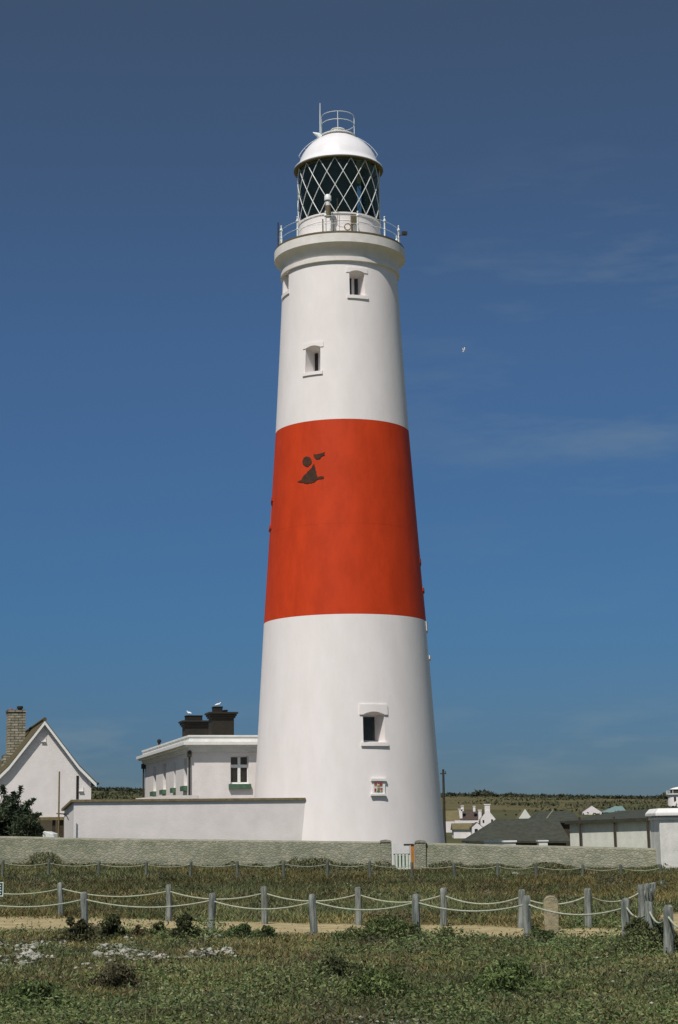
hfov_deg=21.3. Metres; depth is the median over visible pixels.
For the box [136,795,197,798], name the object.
yard wall
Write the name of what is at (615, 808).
greenhouse
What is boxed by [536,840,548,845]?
white cabin
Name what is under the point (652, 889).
rope post
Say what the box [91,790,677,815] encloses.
scrub
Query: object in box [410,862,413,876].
rope post
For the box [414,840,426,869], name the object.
gate pillar
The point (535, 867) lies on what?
rope post
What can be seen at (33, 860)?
wall foot weeds
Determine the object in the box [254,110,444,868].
lighthouse
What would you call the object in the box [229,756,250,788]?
window
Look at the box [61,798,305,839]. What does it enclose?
wall
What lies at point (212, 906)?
rope post
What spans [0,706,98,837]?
gabled house
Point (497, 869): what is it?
rope post
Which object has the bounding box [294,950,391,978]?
shrub
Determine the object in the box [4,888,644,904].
rope
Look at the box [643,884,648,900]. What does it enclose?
rope post
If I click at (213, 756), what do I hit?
flat roofed building
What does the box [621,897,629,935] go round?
rope post
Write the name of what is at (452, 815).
village house
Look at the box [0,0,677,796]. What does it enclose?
sky
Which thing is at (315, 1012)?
scrub
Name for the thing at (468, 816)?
village house
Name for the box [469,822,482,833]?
village house
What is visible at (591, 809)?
village house
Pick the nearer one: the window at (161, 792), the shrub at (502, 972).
the shrub at (502, 972)
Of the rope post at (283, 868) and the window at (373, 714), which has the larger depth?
the window at (373, 714)
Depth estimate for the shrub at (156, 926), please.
30.67 m
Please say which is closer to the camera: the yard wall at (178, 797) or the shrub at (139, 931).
the shrub at (139, 931)
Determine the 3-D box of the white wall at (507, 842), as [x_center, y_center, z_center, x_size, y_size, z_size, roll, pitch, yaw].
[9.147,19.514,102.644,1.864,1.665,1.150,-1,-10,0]
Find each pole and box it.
[56,771,68,836]
[440,769,445,842]
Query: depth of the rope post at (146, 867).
67.33 m
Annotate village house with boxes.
[445,810,459,831]
[458,806,479,824]
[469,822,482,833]
[478,804,495,826]
[516,808,530,818]
[579,805,601,814]
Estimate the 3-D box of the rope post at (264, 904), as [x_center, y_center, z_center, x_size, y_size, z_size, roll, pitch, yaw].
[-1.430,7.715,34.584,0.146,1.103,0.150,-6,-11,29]
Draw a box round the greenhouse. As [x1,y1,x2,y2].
[602,806,624,813]
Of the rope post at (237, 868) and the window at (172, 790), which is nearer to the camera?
the rope post at (237, 868)
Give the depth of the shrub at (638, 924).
23.80 m
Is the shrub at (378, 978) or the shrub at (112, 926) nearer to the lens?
the shrub at (378, 978)
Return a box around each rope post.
[1,860,4,875]
[47,860,49,874]
[57,882,63,915]
[80,892,87,923]
[97,861,100,875]
[145,861,147,875]
[165,884,171,920]
[189,861,191,876]
[207,892,215,933]
[236,861,238,876]
[261,886,267,923]
[282,860,284,877]
[309,893,317,934]
[326,861,328,875]
[355,887,361,924]
[368,861,370,879]
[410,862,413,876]
[412,893,419,929]
[440,887,446,925]
[452,862,455,876]
[496,863,498,875]
[518,889,524,927]
[522,895,531,937]
[534,863,537,875]
[581,864,583,875]
[584,888,591,927]
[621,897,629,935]
[637,884,644,920]
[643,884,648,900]
[644,901,654,928]
[645,883,651,901]
[649,883,653,900]
[663,905,673,953]
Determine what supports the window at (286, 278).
in the lighthouse at (346, 746)
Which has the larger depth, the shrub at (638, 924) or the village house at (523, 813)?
the village house at (523, 813)
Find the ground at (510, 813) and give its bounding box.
[0,791,677,1023]
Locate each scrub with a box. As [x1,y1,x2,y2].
[0,867,677,1023]
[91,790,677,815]
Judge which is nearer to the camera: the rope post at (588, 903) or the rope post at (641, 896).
the rope post at (588, 903)
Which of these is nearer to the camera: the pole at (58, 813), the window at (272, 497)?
the pole at (58, 813)
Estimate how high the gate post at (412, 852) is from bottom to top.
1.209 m
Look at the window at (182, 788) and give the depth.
94.98 m
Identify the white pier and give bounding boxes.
[645,808,677,869]
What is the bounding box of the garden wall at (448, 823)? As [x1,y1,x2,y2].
[446,820,462,826]
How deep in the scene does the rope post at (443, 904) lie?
32.61 m
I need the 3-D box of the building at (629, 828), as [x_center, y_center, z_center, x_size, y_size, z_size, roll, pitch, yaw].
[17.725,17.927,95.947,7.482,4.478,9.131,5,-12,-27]
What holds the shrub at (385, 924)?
on the ground at (510, 813)
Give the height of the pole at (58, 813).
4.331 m
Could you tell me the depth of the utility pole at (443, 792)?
148.00 m
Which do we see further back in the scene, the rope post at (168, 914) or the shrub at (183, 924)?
the rope post at (168, 914)
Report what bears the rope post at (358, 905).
on the ground at (510, 813)
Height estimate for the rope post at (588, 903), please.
1.056 m
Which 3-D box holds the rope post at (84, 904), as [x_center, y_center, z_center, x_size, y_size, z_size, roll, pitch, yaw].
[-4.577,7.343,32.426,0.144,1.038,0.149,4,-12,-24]
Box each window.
[76,776,78,798]
[159,790,165,794]
[170,788,175,792]
[180,786,186,790]
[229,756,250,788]
[269,495,273,531]
[281,272,289,298]
[302,341,323,376]
[346,267,367,299]
[359,704,388,745]
[419,558,424,593]
[425,621,430,660]
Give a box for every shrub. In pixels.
[0,975,110,1012]
[35,916,118,943]
[75,954,177,991]
[95,914,143,938]
[130,924,146,935]
[144,921,169,934]
[158,912,215,939]
[213,922,278,938]
[257,925,284,938]
[285,913,491,944]
[286,961,492,1004]
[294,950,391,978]
[421,954,609,996]
[493,924,564,941]
[592,916,677,954]
[636,919,677,953]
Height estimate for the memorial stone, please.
0.703 m
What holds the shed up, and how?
on the ground at (510, 813)
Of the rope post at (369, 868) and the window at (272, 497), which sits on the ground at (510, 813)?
the rope post at (369, 868)
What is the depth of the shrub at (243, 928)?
29.36 m
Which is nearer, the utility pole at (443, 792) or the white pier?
the white pier
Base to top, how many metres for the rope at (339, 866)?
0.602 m
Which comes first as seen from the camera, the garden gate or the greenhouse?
the garden gate
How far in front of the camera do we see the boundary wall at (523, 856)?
78.56 m
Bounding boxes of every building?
[136,706,257,798]
[565,809,650,847]
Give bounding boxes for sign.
[0,882,3,895]
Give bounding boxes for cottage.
[450,823,471,837]
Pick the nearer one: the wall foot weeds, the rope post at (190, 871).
the rope post at (190, 871)
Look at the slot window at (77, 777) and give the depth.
96.38 m
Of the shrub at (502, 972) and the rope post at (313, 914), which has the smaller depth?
the shrub at (502, 972)
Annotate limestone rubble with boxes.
[0,928,670,1023]
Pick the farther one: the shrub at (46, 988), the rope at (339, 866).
the rope at (339, 866)
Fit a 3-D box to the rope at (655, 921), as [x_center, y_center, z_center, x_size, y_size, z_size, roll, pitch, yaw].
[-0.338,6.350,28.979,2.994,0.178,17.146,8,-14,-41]
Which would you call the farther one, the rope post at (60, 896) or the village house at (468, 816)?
the village house at (468, 816)
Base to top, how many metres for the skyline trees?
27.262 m
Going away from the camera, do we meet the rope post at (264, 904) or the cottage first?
the rope post at (264, 904)
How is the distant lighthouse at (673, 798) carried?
on the ground at (510, 813)
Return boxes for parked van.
[43,831,57,836]
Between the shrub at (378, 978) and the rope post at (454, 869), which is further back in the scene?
the rope post at (454, 869)
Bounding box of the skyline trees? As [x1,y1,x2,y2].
[91,786,669,798]
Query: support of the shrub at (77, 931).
on the ground at (510, 813)
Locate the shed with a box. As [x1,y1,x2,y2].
[530,811,577,845]
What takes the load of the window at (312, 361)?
in the lighthouse at (346, 746)
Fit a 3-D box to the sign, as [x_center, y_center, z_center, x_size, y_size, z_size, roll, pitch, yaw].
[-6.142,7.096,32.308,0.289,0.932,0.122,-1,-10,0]
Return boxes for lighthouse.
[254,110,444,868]
[666,787,677,806]
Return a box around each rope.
[0,899,677,927]
[4,863,659,870]
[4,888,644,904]
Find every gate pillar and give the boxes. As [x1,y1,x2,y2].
[380,840,391,869]
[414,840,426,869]
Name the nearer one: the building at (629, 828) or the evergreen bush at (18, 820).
the evergreen bush at (18, 820)
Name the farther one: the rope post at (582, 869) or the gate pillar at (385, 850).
the gate pillar at (385, 850)
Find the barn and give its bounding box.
[462,818,569,845]
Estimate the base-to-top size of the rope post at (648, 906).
1.021 m
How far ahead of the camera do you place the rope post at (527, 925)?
27.60 m
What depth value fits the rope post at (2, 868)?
67.70 m
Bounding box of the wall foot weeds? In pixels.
[0,852,676,872]
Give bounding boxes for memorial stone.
[543,895,558,931]
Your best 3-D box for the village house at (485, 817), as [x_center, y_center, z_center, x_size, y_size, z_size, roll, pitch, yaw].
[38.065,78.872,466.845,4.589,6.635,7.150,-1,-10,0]
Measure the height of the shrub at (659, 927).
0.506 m
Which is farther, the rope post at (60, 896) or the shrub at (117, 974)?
the rope post at (60, 896)
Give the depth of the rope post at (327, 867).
66.83 m
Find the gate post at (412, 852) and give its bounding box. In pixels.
[404,844,414,868]
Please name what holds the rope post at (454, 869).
on the ground at (510, 813)
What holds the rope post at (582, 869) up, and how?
on the ground at (510, 813)
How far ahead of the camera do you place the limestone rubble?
24.95 m
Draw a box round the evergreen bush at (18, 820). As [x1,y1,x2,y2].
[0,784,44,836]
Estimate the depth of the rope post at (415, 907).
28.97 m
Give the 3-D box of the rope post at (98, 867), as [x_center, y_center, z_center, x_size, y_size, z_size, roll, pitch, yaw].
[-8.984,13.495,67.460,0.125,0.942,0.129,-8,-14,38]
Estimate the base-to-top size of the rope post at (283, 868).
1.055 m
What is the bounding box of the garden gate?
[393,844,409,869]
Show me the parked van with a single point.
(49, 834)
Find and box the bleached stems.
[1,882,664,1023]
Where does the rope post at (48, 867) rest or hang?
on the ground at (510, 813)
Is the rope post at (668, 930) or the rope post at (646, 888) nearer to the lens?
the rope post at (668, 930)
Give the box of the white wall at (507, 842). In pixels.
[482,840,516,844]
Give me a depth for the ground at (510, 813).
33.36 m
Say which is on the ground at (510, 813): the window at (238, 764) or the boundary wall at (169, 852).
the boundary wall at (169, 852)
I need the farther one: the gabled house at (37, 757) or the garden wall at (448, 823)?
the garden wall at (448, 823)
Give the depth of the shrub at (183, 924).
29.15 m
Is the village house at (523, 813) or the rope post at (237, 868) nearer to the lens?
the rope post at (237, 868)
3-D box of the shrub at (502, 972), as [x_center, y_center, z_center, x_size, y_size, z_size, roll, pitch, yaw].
[1.823,4.791,18.766,2.010,0.388,1.882,-1,-10,0]
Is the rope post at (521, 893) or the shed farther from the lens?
the shed
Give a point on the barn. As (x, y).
(528, 831)
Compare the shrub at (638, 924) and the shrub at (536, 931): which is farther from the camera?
the shrub at (536, 931)
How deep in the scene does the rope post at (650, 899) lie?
38.70 m
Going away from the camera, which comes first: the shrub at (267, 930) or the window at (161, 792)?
the shrub at (267, 930)
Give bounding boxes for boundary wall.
[0,836,379,869]
[426,843,656,867]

